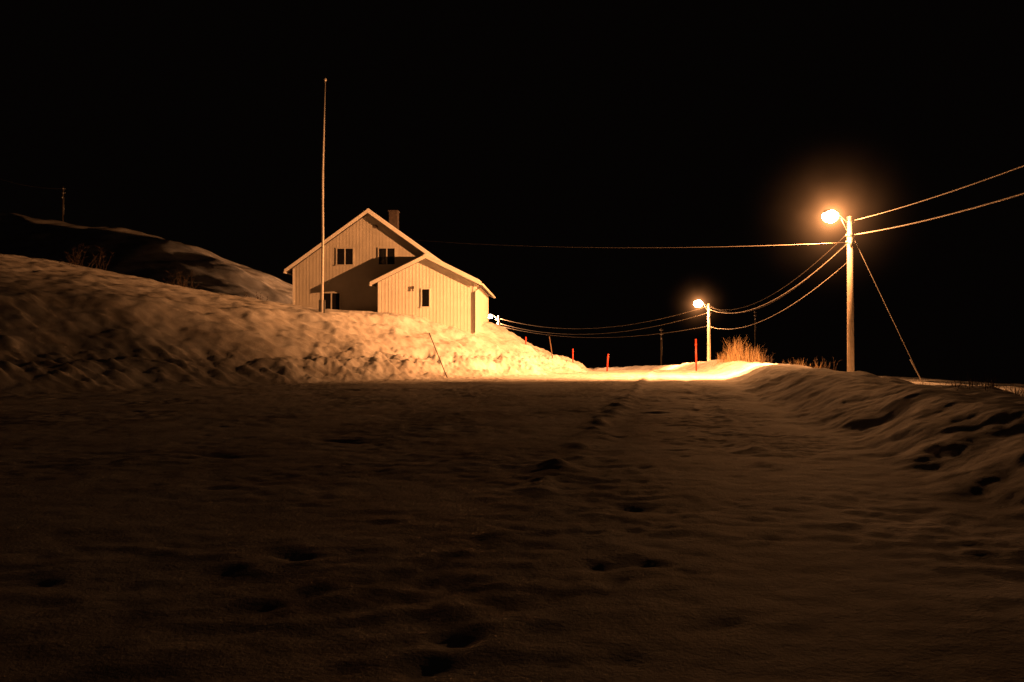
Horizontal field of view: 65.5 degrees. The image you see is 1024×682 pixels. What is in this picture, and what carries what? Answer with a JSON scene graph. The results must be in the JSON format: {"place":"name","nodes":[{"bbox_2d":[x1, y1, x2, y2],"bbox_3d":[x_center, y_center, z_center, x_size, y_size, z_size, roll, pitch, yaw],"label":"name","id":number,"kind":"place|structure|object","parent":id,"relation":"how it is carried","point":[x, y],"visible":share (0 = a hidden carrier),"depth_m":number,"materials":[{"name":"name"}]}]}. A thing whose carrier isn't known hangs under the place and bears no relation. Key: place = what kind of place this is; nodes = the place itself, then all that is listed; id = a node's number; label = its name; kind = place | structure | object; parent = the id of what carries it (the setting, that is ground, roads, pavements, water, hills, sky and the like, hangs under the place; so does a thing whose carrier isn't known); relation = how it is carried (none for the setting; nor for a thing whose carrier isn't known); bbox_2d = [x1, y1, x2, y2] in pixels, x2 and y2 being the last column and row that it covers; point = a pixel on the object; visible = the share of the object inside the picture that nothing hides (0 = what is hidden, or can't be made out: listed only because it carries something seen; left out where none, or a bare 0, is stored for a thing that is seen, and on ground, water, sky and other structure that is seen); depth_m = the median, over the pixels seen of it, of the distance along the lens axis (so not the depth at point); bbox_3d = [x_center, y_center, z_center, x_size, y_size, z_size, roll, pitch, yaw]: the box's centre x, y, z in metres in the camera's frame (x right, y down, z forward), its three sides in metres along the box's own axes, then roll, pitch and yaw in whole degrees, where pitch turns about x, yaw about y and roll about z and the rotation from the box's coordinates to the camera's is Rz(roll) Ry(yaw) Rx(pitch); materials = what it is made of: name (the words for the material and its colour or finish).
{"place":"outdoors","nodes":[
{"label":"outdoors","id":0,"kind":"place"},
{"bbox_2d":[378,259,487,334],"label":"annex walls","id":1,"kind":"structure","parent":0,"point":[451,298],"depth_m":46.04,"materials":[{"name":"beige wood"}]},
{"bbox_2d":[420,288,430,307],"bbox_3d":[-4.992,-2.488,45.998,0.600,1.120,0.088,0,-1,2],"label":"window annex","id":2,"kind":"object","parent":1,"relation":"attached to","point":[425,297],"depth_m":46.01,"materials":[{"name":"black glass"}]},
{"bbox_2d":[368,254,495,334],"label":"annex trim","id":3,"kind":"structure","parent":1,"relation":"attached to","point":[432,260],"depth_m":45.70,"materials":[{"name":"white wood"}]},
{"bbox_2d":[372,253,492,296],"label":"annex roof","id":4,"kind":"structure","parent":1,"relation":"on","point":[482,287],"depth_m":45.87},
{"bbox_2d":[0,211,1023,681],"bbox_3d":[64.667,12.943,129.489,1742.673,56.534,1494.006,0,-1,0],"label":"snowy ground","id":5,"kind":"structure","parent":0,"point":[214,475],"depth_m":6.43,"materials":[{"name":"white snow"}]},
{"bbox_2d":[61,187,64,221],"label":"utility pole","id":6,"kind":"object","parent":5,"relation":"on","point":[62,192],"visible":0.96,"depth_m":92.20,"materials":[{"name":"brown wood"}]},
{"bbox_2d":[1,165,1023,337],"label":"overhead power lines","id":7,"kind":"object","parent":6,"relation":"attached to","point":[841,248],"visible":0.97,"depth_m":37.79,"materials":[{"name":"silver metal"}]},
{"bbox_2d":[61,243,112,269],"bbox_3d":[-22.378,-4.486,42.089,2.490,1.398,2.804,1,-1,-35],"label":"bare shrub","id":8,"kind":"object","parent":5,"relation":"on","point":[79,256],"visible":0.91,"depth_m":41.96,"materials":[{"name":"brown plant"}]},
{"bbox_2d":[161,271,199,288],"bbox_3d":[-18.473,-3.424,44.315,1.751,1.288,1.554,0,-1,0],"label":"bare shrub","id":9,"kind":"object","parent":5,"relation":"on","point":[185,280],"visible":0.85,"depth_m":44.23,"materials":[{"name":"brown plant"}]},
{"bbox_2d":[319,78,326,312],"bbox_3d":[-9.533,-7.191,40.101,0.355,12.169,0.170,0,-1,0],"label":"flagpole","id":10,"kind":"object","parent":5,"relation":"on","point":[322,305],"visible":0.91,"depth_m":40.05,"materials":[{"name":"metal"}]},
{"bbox_2d":[429,333,447,377],"bbox_3d":[-3.382,0.764,36.940,0.979,2.316,0.047,0,-1,6],"label":"wooden stick","id":11,"kind":"object","parent":5,"relation":"on","point":[438,355],"visible":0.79,"depth_m":36.93,"materials":[{"name":"brown wood"}]},
{"bbox_2d":[488,314,500,324],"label":"street lamp","id":12,"kind":"object","parent":5,"relation":"on","point":[490,316],"visible":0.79,"depth_m":94.94,"materials":[{"name":"white wood"}]},
{"bbox_2d":[660,328,662,364],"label":"utility pole","id":13,"kind":"object","parent":5,"relation":"on","point":[661,346],"visible":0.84,"depth_m":94.92,"materials":[{"name":"brown wood"}]},
{"bbox_2d":[695,339,696,370],"bbox_3d":[11.780,0.990,50.993,0.142,2.241,0.128,0,-1,-22],"label":"snow stake","id":14,"kind":"object","parent":5,"relation":"on","point":[695,354],"visible":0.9,"depth_m":50.96,"materials":[{"name":"plastic"}]},
{"bbox_2d":[694,300,710,360],"bbox_3d":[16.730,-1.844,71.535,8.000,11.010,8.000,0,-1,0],"label":"street lamp","id":15,"kind":"object","parent":5,"relation":"on","point":[698,303],"visible":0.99,"depth_m":71.89,"materials":[{"name":"brown wood"}]},
{"bbox_2d":[754,311,755,359],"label":"utility pole","id":16,"kind":"object","parent":5,"relation":"on","point":[754,332],"visible":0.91,"depth_m":118.02,"materials":[{"name":"brown wood"}]},
{"bbox_2d":[746,350,774,362],"bbox_3d":[15.504,1.067,49.676,1.612,1.324,1.660,0,-1,26],"label":"bare shrub","id":17,"kind":"object","parent":5,"relation":"on","point":[763,357],"visible":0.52,"depth_m":49.45,"materials":[{"name":"brown plant"}]},
{"bbox_2d":[813,358,840,368],"bbox_3d":[18.151,1.430,45.952,1.460,1.120,1.132,0,-1,0],"label":"bare shrub","id":18,"kind":"object","parent":5,"relation":"on","point":[825,362],"visible":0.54,"depth_m":45.94,"materials":[{"name":"brown plant"}]},
{"bbox_2d":[822,209,854,371],"bbox_3d":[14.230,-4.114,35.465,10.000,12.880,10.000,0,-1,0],"label":"street lamp","id":19,"kind":"object","parent":5,"relation":"on","point":[830,215],"visible":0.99,"depth_m":35.92,"materials":[{"name":"brown wood"}]},
{"bbox_2d":[853,237,921,380],"bbox_3d":[16.808,-1.517,35.734,2.898,6.616,0.060,0,-1,12],"label":"guy wire","id":20,"kind":"object","parent":19,"relation":"attached to","point":[893,321],"visible":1,"depth_m":35.62,"materials":[{"name":"silver metal"}]},
{"bbox_2d":[716,335,1023,395],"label":"dry grass","id":21,"kind":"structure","parent":5,"relation":"on","point":[736,357],"depth_m":49.04,"materials":[{"name":"plant"}]},
{"bbox_2d":[0,0,1023,383],"label":"sky","id":22,"kind":"structure","parent":0,"point":[633,131],"materials":[{"name":"black"}]},
{"bbox_3d":[-8.279,0.384,52.752,9.040,2.598,10.680,0,-1,2],"label":"main foundation","id":23,"kind":"object","parent":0,"visible":0},
{"bbox_2d":[293,214,424,311],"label":"walls","id":24,"kind":"structure","parent":23,"relation":"on","point":[364,238],"depth_m":47.46,"materials":[{"name":"beige wood"}]},
{"bbox_2d":[324,292,340,309],"bbox_3d":[-10.764,-2.346,47.449,1.180,1.120,0.088,0,-1,2],"label":"window","id":25,"kind":"structure","parent":24,"relation":"attached to","point":[332,300],"depth_m":47.45,"materials":[{"name":"black glass"}]},
{"bbox_2d":[335,248,353,265],"bbox_3d":[-9.955,-5.027,47.454,1.130,1.070,0.088,0,-1,2],"label":"window","id":26,"kind":"structure","parent":24,"relation":"attached to","point":[344,256],"depth_m":47.46,"materials":[{"name":"black glass"}]},
{"bbox_2d":[283,209,438,304],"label":"trim","id":27,"kind":"structure","parent":24,"relation":"attached to","point":[348,225],"depth_m":47.09,"materials":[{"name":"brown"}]},
{"bbox_2d":[287,208,442,273],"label":"roof","id":28,"kind":"structure","parent":24,"relation":"on","point":[290,271],"depth_m":47.37,"materials":[{"name":"white"}]},
{"bbox_2d":[388,210,399,229],"bbox_3d":[-7.667,-7.538,51.742,0.640,1.810,0.700,0,-1,2],"label":"chimney","id":29,"kind":"object","parent":28,"relation":"on","point":[394,218],"visible":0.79,"depth_m":51.45,"materials":[{"name":"brick"}]},
{"bbox_2d":[377,247,395,265],"bbox_3d":[-7.447,-5.028,47.344,1.130,1.070,0.088,0,-1,2],"label":"window","id":30,"kind":"structure","parent":24,"relation":"attached to","point":[386,255],"depth_m":47.35,"materials":[{"name":"black glass"}]}
]}

